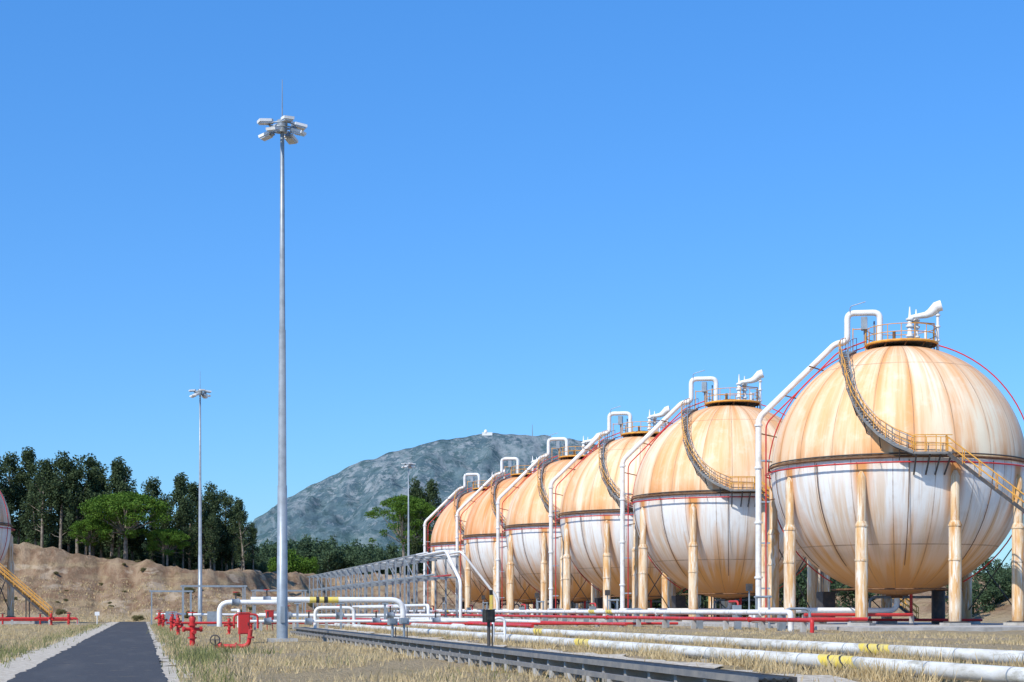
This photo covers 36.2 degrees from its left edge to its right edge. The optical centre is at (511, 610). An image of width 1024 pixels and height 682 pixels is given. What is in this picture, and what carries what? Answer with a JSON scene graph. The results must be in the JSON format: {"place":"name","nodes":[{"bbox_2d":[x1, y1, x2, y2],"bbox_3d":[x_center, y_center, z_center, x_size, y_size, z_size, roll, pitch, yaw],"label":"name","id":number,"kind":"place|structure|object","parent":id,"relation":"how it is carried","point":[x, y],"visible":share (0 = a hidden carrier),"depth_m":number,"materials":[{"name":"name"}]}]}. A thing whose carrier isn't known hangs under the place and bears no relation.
{"place":"outdoors","nodes":[
{"label":"outdoors","id":0,"kind":"place"},
{"bbox_2d":[7,622,167,681],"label":"asphalt road","id":1,"kind":"structure","parent":0,"point":[122,652],"depth_m":48.14,"materials":[{"name":"grey asphalt"}]},
{"bbox_2d":[233,433,597,573],"bbox_3d":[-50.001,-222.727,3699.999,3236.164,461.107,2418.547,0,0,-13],"label":"mountain","id":2,"kind":"structure","parent":0,"point":[340,504],"depth_m":3799.34,"materials":[{"name":"grey stone"}]},
{"bbox_2d":[0,542,1023,681],"bbox_3d":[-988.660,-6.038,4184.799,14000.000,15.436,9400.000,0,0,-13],"label":"ground","id":3,"kind":"structure","parent":0,"point":[35,562],"depth_m":238.14,"materials":[{"name":"brown soil"}]},
{"bbox_2d":[0,456,14,514],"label":"eucalyptus tree","id":4,"kind":"object","parent":3,"relation":"on","point":[5,482],"visible":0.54,"depth_m":289.49,"materials":[{"name":"green plant"}]},
{"bbox_2d":[0,482,21,537],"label":"eucalyptus tree","id":5,"kind":"object","parent":3,"relation":"on","point":[9,491],"visible":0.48,"depth_m":290.48,"materials":[{"name":"green plant"}]},
{"bbox_2d":[0,451,29,532],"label":"eucalyptus tree","id":6,"kind":"object","parent":3,"relation":"on","point":[10,461],"visible":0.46,"depth_m":294.71,"materials":[{"name":"green plant"}]},
{"bbox_2d":[9,467,32,543],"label":"eucalyptus tree","id":7,"kind":"object","parent":3,"relation":"on","point":[20,480],"visible":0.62,"depth_m":293.44,"materials":[{"name":"green plant"}]},
{"bbox_2d":[0,621,47,623],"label":"concrete pad","id":8,"kind":"object","parent":3,"relation":"on","point":[22,622],"visible":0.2,"depth_m":179.93,"materials":[{"name":"white concrete"}]},
{"bbox_2d":[0,491,52,616],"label":"spherical gas tank","id":9,"kind":"object","parent":8,"relation":"on","point":[6,539],"visible":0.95,"depth_m":189.20,"materials":[{"name":"metal"}]},
{"bbox_2d":[10,446,47,542],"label":"eucalyptus tree","id":10,"kind":"object","parent":3,"relation":"on","point":[28,461],"visible":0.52,"depth_m":293.65,"materials":[{"name":"green plant"}]},
{"bbox_2d":[26,484,44,544],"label":"eucalyptus tree","id":11,"kind":"object","parent":3,"relation":"on","point":[32,515],"visible":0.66,"depth_m":285.97,"materials":[{"name":"green plant"}]},
{"bbox_2d":[0,613,78,624],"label":"fire water manifold","id":12,"kind":"object","parent":3,"relation":"on","point":[12,619],"visible":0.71,"depth_m":174.52,"materials":[{"name":"red paint"}]},
{"bbox_2d":[18,458,65,547],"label":"eucalyptus tree","id":13,"kind":"object","parent":3,"relation":"on","point":[44,481],"visible":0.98,"depth_m":283.88,"materials":[{"name":"green plant"}]},
{"bbox_2d":[38,472,60,546],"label":"eucalyptus tree","id":14,"kind":"object","parent":3,"relation":"on","point":[52,521],"visible":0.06,"depth_m":301.64,"materials":[{"name":"green plant"}]},
{"bbox_2d":[0,622,118,681],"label":"gravel shoulder","id":15,"kind":"object","parent":3,"relation":"on","point":[18,665],"visible":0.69,"depth_m":55.18},
{"bbox_2d":[38,451,82,548],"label":"eucalyptus tree","id":16,"kind":"object","parent":3,"relation":"on","point":[62,464],"visible":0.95,"depth_m":283.30,"materials":[{"name":"green plant"}]},
{"bbox_2d":[50,479,79,552],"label":"eucalyptus tree","id":17,"kind":"object","parent":3,"relation":"on","point":[67,540],"visible":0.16,"depth_m":298.29,"materials":[{"name":"green plant"}]},
{"bbox_2d":[65,612,72,624],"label":"fire hydrant","id":18,"kind":"object","parent":3,"relation":"on","point":[68,618],"visible":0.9,"depth_m":165.55,"materials":[{"name":"red metal"}]},
{"bbox_2d":[56,455,93,552],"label":"eucalyptus tree","id":19,"kind":"object","parent":3,"relation":"on","point":[78,473],"visible":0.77,"depth_m":283.99,"materials":[{"name":"green plant"}]},
{"bbox_2d":[72,466,103,554],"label":"eucalyptus tree","id":20,"kind":"object","parent":3,"relation":"on","point":[93,476],"visible":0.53,"depth_m":285.23,"materials":[{"name":"green plant"}]},
{"bbox_2d":[68,519,110,554],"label":"stone pine tree","id":21,"kind":"object","parent":3,"relation":"on","point":[87,528],"visible":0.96,"depth_m":273.84,"materials":[{"name":"green plant"}]},
{"bbox_2d":[74,453,110,555],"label":"eucalyptus tree","id":22,"kind":"object","parent":3,"relation":"on","point":[90,462],"visible":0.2,"depth_m":290.25,"materials":[{"name":"green plant"}]},
{"bbox_2d":[93,472,110,557],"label":"eucalyptus tree","id":23,"kind":"object","parent":3,"relation":"on","point":[101,478],"visible":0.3,"depth_m":288.57,"materials":[{"name":"green plant"}]},
{"bbox_2d":[99,456,135,555],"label":"eucalyptus tree","id":24,"kind":"object","parent":3,"relation":"on","point":[118,474],"visible":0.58,"depth_m":285.34,"materials":[{"name":"green plant"}]},
{"bbox_2d":[104,485,136,557],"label":"eucalyptus tree","id":25,"kind":"object","parent":3,"relation":"on","point":[118,548],"visible":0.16,"depth_m":286.34,"materials":[{"name":"green plant"}]},
{"bbox_2d":[77,491,171,559],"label":"stone pine tree","id":26,"kind":"object","parent":3,"relation":"on","point":[138,505],"visible":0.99,"depth_m":273.15,"materials":[{"name":"green plant"}]},
{"bbox_2d":[106,466,146,552],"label":"eucalyptus tree","id":27,"kind":"object","parent":3,"relation":"on","point":[128,475],"visible":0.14,"depth_m":294.77,"materials":[{"name":"green plant"}]},
{"bbox_2d":[121,488,137,560],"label":"eucalyptus tree","id":28,"kind":"object","parent":3,"relation":"on","point":[132,554],"visible":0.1,"depth_m":294.92,"materials":[{"name":"green plant"}]},
{"bbox_2d":[0,622,282,681],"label":"green weeds","id":29,"kind":"object","parent":3,"relation":"on","point":[172,644],"visible":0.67,"depth_m":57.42,"materials":[{"name":"green plant"}]},
{"bbox_2d":[129,476,172,559],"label":"eucalyptus tree","id":30,"kind":"object","parent":3,"relation":"on","point":[153,486],"visible":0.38,"depth_m":292.46,"materials":[{"name":"green plant"}]},
{"bbox_2d":[154,611,161,624],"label":"fire hydrant","id":31,"kind":"object","parent":3,"relation":"on","point":[159,617],"visible":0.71,"depth_m":155.98,"materials":[{"name":"red metal"}]},
{"bbox_2d":[146,493,177,565],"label":"eucalyptus tree","id":32,"kind":"object","parent":3,"relation":"on","point":[162,524],"visible":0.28,"depth_m":288.75,"materials":[{"name":"green plant"}]},
{"bbox_2d":[158,612,167,625],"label":"fire hydrant","id":33,"kind":"object","parent":3,"relation":"on","point":[163,620],"visible":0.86,"depth_m":143.38,"materials":[{"name":"red metal"}]},
{"bbox_2d":[144,528,190,566],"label":"stone pine tree","id":34,"kind":"object","parent":3,"relation":"on","point":[168,537],"visible":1,"depth_m":275.76,"materials":[{"name":"green plant"}]},
{"bbox_2d":[146,622,192,681],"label":"gravel shoulder","id":35,"kind":"object","parent":3,"relation":"on","point":[171,676],"visible":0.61,"depth_m":46.00},
{"bbox_2d":[166,614,175,630],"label":"fire hydrant","id":36,"kind":"object","parent":3,"relation":"on","point":[171,622],"visible":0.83,"depth_m":119.14,"materials":[{"name":"red metal"}]},
{"bbox_2d":[150,590,192,624],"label":"pipe support frame","id":37,"kind":"object","parent":3,"relation":"on","point":[166,614],"visible":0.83,"depth_m":162.65,"materials":[{"name":"metal"}]},
{"bbox_2d":[173,615,182,634],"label":"fire hydrant","id":38,"kind":"object","parent":3,"relation":"on","point":[178,625],"visible":0.92,"depth_m":101.64,"materials":[{"name":"red metal"}]},
{"bbox_2d":[160,472,197,566],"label":"eucalyptus tree","id":39,"kind":"object","parent":3,"relation":"on","point":[180,490],"visible":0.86,"depth_m":283.90,"materials":[{"name":"green plant"}]},
{"bbox_2d":[164,502,197,568],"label":"eucalyptus tree","id":40,"kind":"object","parent":3,"relation":"on","point":[194,529],"visible":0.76,"depth_m":283.32,"materials":[{"name":"green plant"}]},
{"bbox_2d":[172,482,204,569],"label":"eucalyptus tree","id":41,"kind":"object","parent":3,"relation":"on","point":[191,494],"visible":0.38,"depth_m":295.33,"materials":[{"name":"green plant"}]},
{"bbox_2d":[182,612,202,645],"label":"fire hydrant","id":42,"kind":"object","parent":3,"relation":"on","point":[192,629],"visible":0.93,"depth_m":69.87,"materials":[{"name":"red metal"}]},
{"bbox_2d":[188,500,211,567],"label":"eucalyptus tree","id":43,"kind":"object","parent":3,"relation":"on","point":[204,562],"visible":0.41,"depth_m":292.13,"materials":[{"name":"green plant"}]},
{"bbox_2d":[189,389,211,624],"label":"floodlight mast","id":44,"kind":"object","parent":3,"relation":"on","point":[199,392],"visible":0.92,"depth_m":170.81,"materials":[{"name":"metal"}]},
{"bbox_2d":[3,555,415,620],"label":"bank scrub","id":45,"kind":"object","parent":3,"relation":"on","point":[135,617],"visible":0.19,"depth_m":245.02,"materials":[{"name":"green plant"}]},
{"bbox_2d":[202,514,219,568],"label":"eucalyptus tree","id":46,"kind":"object","parent":3,"relation":"on","point":[211,528],"visible":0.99,"depth_m":283.68,"materials":[{"name":"green plant"}]},
{"bbox_2d":[180,585,246,625],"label":"pipe support frame","id":47,"kind":"object","parent":3,"relation":"on","point":[211,616],"visible":0.73,"depth_m":148.39,"materials":[{"name":"metal"}]},
{"bbox_2d":[202,481,227,570],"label":"eucalyptus tree","id":48,"kind":"object","parent":3,"relation":"on","point":[213,500],"visible":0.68,"depth_m":290.67,"materials":[{"name":"green plant"}]},
{"bbox_2d":[215,527,230,570],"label":"eucalyptus tree","id":49,"kind":"object","parent":3,"relation":"on","point":[227,559],"visible":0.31,"depth_m":298.05,"materials":[{"name":"green plant"}]},
{"bbox_2d":[217,489,237,570],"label":"eucalyptus tree","id":50,"kind":"object","parent":3,"relation":"on","point":[226,501],"visible":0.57,"depth_m":296.85,"materials":[{"name":"green plant"}]},
{"bbox_2d":[224,616,234,633],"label":"fire hydrant","id":51,"kind":"object","parent":3,"relation":"on","point":[229,624],"visible":0.98,"depth_m":99.45,"materials":[{"name":"red metal"}]},
{"bbox_2d":[210,629,253,647],"bbox_3d":[-11.513,1.212,64.500,1.826,0.863,0.340,0,0,0],"label":"fire main valve","id":52,"kind":"object","parent":3,"relation":"on","point":[249,637],"visible":0.76,"depth_m":64.41,"materials":[{"name":"red paint"}]},
{"bbox_2d":[222,506,250,569],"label":"eucalyptus tree","id":53,"kind":"object","parent":3,"relation":"on","point":[231,537],"visible":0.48,"depth_m":296.09,"materials":[{"name":"green plant"}]},
{"bbox_2d":[0,573,476,621],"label":"dry grass","id":54,"kind":"structure","parent":3,"relation":"on","point":[148,619],"depth_m":237.92,"materials":[{"name":"beige plant"}]},
{"bbox_2d":[227,497,253,569],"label":"eucalyptus tree","id":55,"kind":"object","parent":3,"relation":"on","point":[241,518],"visible":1,"depth_m":287.59,"materials":[{"name":"green plant"}]},
{"bbox_2d":[232,531,249,569],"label":"eucalyptus tree","id":56,"kind":"object","parent":3,"relation":"on","point":[234,551],"visible":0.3,"depth_m":291.85,"materials":[{"name":"green plant"}]},
{"bbox_2d":[237,612,250,642],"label":"fire hose cabinet","id":57,"kind":"object","parent":3,"relation":"on","point":[243,622],"visible":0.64,"depth_m":75.38,"materials":[{"name":"red metal"}]},
{"bbox_2d":[246,521,259,569],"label":"eucalyptus tree","id":58,"kind":"object","parent":3,"relation":"on","point":[253,531],"visible":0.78,"depth_m":299.25,"materials":[{"name":"green plant"}]},
{"bbox_2d":[265,610,273,629],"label":"fire hose cabinet","id":59,"kind":"object","parent":3,"relation":"on","point":[271,613],"visible":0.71,"depth_m":116.84,"materials":[{"name":"red metal"}]},
{"bbox_2d":[267,557,276,571],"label":"green shrub","id":60,"kind":"object","parent":3,"relation":"on","point":[274,567],"visible":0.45,"depth_m":347.51,"materials":[{"name":"green plant"}]},
{"bbox_2d":[251,590,306,619],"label":"pipe support frame","id":61,"kind":"object","parent":3,"relation":"on","point":[254,595],"visible":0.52,"depth_m":157.78,"materials":[{"name":"metal"}]},
{"bbox_2d":[257,80,306,642],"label":"floodlight mast","id":62,"kind":"object","parent":3,"relation":"on","point":[280,126],"visible":0.99,"depth_m":76.61,"materials":[{"name":"metal"}]},
{"bbox_2d":[271,548,311,572],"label":"green shrub","id":63,"kind":"object","parent":3,"relation":"on","point":[292,561],"visible":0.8,"depth_m":346.68,"materials":[{"name":"green plant"}]},
{"bbox_2d":[294,556,319,573],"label":"green shrub","id":64,"kind":"object","parent":3,"relation":"on","point":[313,569],"visible":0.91,"depth_m":347.11,"materials":[{"name":"green plant"}]},
{"bbox_2d":[387,618,397,636],"bbox_3d":[-4.650,0.974,61.000,0.400,1.325,0.400,0,0,-13],"label":"junction box post","id":65,"kind":"object","parent":3,"relation":"on","point":[392,622],"visible":0.52,"depth_m":60.95,"materials":[{"name":"metal"}]},
{"bbox_2d":[364,494,438,574],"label":"stone pine tree","id":66,"kind":"object","parent":3,"relation":"on","point":[400,504],"visible":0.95,"depth_m":360.49,"materials":[{"name":"green plant"}]},
{"bbox_2d":[307,550,498,617],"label":"pipe rack","id":67,"kind":"object","parent":3,"relation":"on","point":[399,562],"visible":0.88,"depth_m":206.70,"materials":[{"name":"metal"}]},
{"bbox_2d":[399,618,408,636],"bbox_3d":[-4.200,0.953,61.000,0.400,1.325,0.400,0,0,-13],"label":"junction box post","id":68,"kind":"object","parent":3,"relation":"on","point":[403,621],"visible":0.57,"depth_m":60.96,"materials":[{"name":"metal"}]},
{"bbox_2d":[401,451,414,609],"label":"floodlight mast","id":69,"kind":"object","parent":3,"relation":"on","point":[408,464],"visible":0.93,"depth_m":258.89,"materials":[{"name":"metal"}]},
{"bbox_2d":[346,617,481,621],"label":"white process pipe","id":70,"kind":"object","parent":3,"relation":"on","point":[422,618],"visible":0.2,"depth_m":157.26,"materials":[{"name":"metal"}]},
{"bbox_2d":[403,476,428,573],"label":"eucalyptus tree","id":71,"kind":"object","parent":3,"relation":"on","point":[416,484],"visible":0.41,"depth_m":377.58,"materials":[{"name":"green plant"}]},
{"bbox_2d":[404,486,429,575],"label":"eucalyptus tree","id":72,"kind":"object","parent":3,"relation":"on","point":[416,530],"visible":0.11,"depth_m":377.25,"materials":[{"name":"green plant"}]},
{"bbox_2d":[312,617,533,627],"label":"pipe","id":73,"kind":"object","parent":3,"relation":"on","point":[501,624],"visible":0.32,"depth_m":112.96,"materials":[{"name":"metal"}]},
{"bbox_2d":[409,479,444,573],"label":"eucalyptus tree","id":74,"kind":"object","parent":3,"relation":"on","point":[432,492],"visible":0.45,"depth_m":378.62,"materials":[{"name":"green plant"}]},
{"bbox_2d":[181,589,677,630],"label":"pipe manifold","id":75,"kind":"object","parent":3,"relation":"on","point":[315,621],"visible":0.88,"depth_m":119.14,"materials":[{"name":"white paint"}]},
{"bbox_2d":[430,597,467,616],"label":"valve station","id":76,"kind":"object","parent":3,"relation":"on","point":[443,600],"visible":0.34,"depth_m":215.27,"materials":[{"name":"metal"}]},
{"bbox_2d":[399,617,539,625],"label":"white process pipe","id":77,"kind":"object","parent":3,"relation":"on","point":[513,620],"visible":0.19,"depth_m":133.28,"materials":[{"name":"metal"}]},
{"bbox_2d":[466,595,503,616],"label":"valve station","id":78,"kind":"object","parent":3,"relation":"on","point":[483,602],"visible":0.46,"depth_m":189.03,"materials":[{"name":"metal"}]},
{"bbox_2d":[7,629,963,681],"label":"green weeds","id":79,"kind":"object","parent":3,"relation":"on","point":[405,652],"visible":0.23,"depth_m":43.39,"materials":[{"name":"green plant"}]},
{"bbox_2d":[482,609,494,645],"bbox_3d":[-0.750,0.771,50.500,0.400,1.610,0.400,0,0,-13],"label":"junction box post","id":80,"kind":"object","parent":3,"relation":"on","point":[488,616],"visible":0.62,"depth_m":50.45,"materials":[{"name":"metal"}]},
{"bbox_2d":[489,590,492,608],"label":"marker post","id":81,"kind":"object","parent":3,"relation":"on","point":[491,598],"visible":0.68,"depth_m":156.59,"materials":[{"name":"yellow paint"}]},
{"bbox_2d":[492,617,505,642],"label":"vent pipe loop","id":82,"kind":"object","parent":3,"relation":"on","point":[504,626],"visible":0.72,"depth_m":65.99,"materials":[{"name":"white paint"}]},
{"bbox_2d":[0,623,1023,681],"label":"dry grass","id":83,"kind":"structure","parent":3,"relation":"on","point":[261,663],"depth_m":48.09,"materials":[{"name":"beige plant"}]},
{"bbox_2d":[13,519,1011,618],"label":"distant trees","id":84,"kind":"object","parent":3,"relation":"on","point":[332,557],"visible":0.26,"depth_m":303.48,"materials":[{"name":"green plant"}]},
{"bbox_2d":[290,627,796,681],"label":"cable tray","id":85,"kind":"object","parent":3,"relation":"on","point":[594,668],"visible":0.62,"depth_m":36.57,"materials":[{"name":"metal"}]},
{"bbox_2d":[519,593,571,620],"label":"valve station","id":86,"kind":"object","parent":3,"relation":"on","point":[537,603],"visible":0.5,"depth_m":162.95,"materials":[{"name":"metal"}]},
{"bbox_2d":[289,627,856,681],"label":"gravel strip","id":87,"kind":"object","parent":3,"relation":"on","point":[821,678],"visible":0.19,"depth_m":40.88,"materials":[{"name":"grey gravel"}]},
{"bbox_2d":[540,621,626,627],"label":"pipe","id":88,"kind":"object","parent":3,"relation":"on","point":[598,624],"visible":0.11,"depth_m":115.90,"materials":[{"name":"metal"}]},
{"bbox_2d":[394,608,784,630],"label":"white process pipe","id":89,"kind":"object","parent":3,"relation":"on","point":[759,612],"visible":0.81,"depth_m":116.74,"materials":[{"name":"metal"}]},
{"bbox_2d":[394,613,807,631],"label":"pipe","id":90,"kind":"object","parent":3,"relation":"on","point":[762,621],"visible":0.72,"depth_m":110.74,"materials":[{"name":"metal"}]},
{"bbox_2d":[589,590,647,621],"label":"valve station","id":91,"kind":"object","parent":3,"relation":"on","point":[607,592],"visible":0.5,"depth_m":136.75,"materials":[{"name":"metal"}]},
{"bbox_2d":[319,623,1023,681],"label":"ground pipe","id":92,"kind":"object","parent":3,"relation":"on","point":[978,672],"visible":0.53,"depth_m":36.91,"materials":[{"name":"metal"}]},
{"bbox_2d":[322,624,1023,652],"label":"dry grass","id":93,"kind":"structure","parent":3,"relation":"on","point":[1018,641],"depth_m":74.32,"materials":[{"name":"beige plant"}]},
{"bbox_2d":[388,623,1023,664],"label":"ground pipe","id":94,"kind":"object","parent":3,"relation":"on","point":[968,653],"visible":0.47,"depth_m":46.44,"materials":[{"name":"metal"}]},
{"bbox_2d":[449,616,1023,631],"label":"concrete pad","id":95,"kind":"object","parent":3,"relation":"on","point":[917,626],"visible":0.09,"depth_m":99.25,"materials":[{"name":"grey concrete"}]},
{"bbox_2d":[419,469,559,614],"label":"spherical gas tank","id":96,"kind":"object","parent":95,"relation":"on","point":[443,536],"visible":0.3,"depth_m":244.05,"materials":[{"name":"metal"}]},
{"bbox_2d":[451,453,630,617],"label":"spherical gas tank","id":97,"kind":"object","parent":95,"relation":"on","point":[479,540],"visible":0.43,"depth_m":218.10,"materials":[{"name":"metal"}]},
{"bbox_2d":[496,432,687,618],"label":"spherical gas tank","id":98,"kind":"object","parent":95,"relation":"on","point":[526,530],"visible":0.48,"depth_m":192.46,"materials":[{"name":"metal"}]},
{"bbox_2d":[548,406,783,619],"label":"spherical gas tank","id":99,"kind":"object","parent":95,"relation":"on","point":[589,516],"visible":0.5,"depth_m":166.67,"materials":[{"name":"metal"}]},
{"bbox_2d":[615,369,918,621],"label":"spherical gas tank","id":100,"kind":"object","parent":95,"relation":"on","point":[692,500],"visible":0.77,"depth_m":140.03,"materials":[{"name":"metal"}]},
{"bbox_2d":[753,300,1023,625],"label":"spherical gas tank","id":101,"kind":"object","parent":95,"relation":"on","point":[896,468],"visible":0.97,"depth_m":107.54,"materials":[{"name":"metal"}]},
{"bbox_2d":[728,584,810,628],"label":"valve station","id":102,"kind":"object","parent":3,"relation":"on","point":[749,587],"visible":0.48,"depth_m":104.42,"materials":[{"name":"metal"}]},
{"bbox_2d":[784,610,867,632],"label":"pipe end elbows","id":103,"kind":"object","parent":3,"relation":"on","point":[811,620],"visible":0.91,"depth_m":91.65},
{"bbox_2d":[0,0,1023,573],"label":"sky","id":104,"kind":"structure","parent":0,"point":[502,216],"materials":[{"name":"blue"}]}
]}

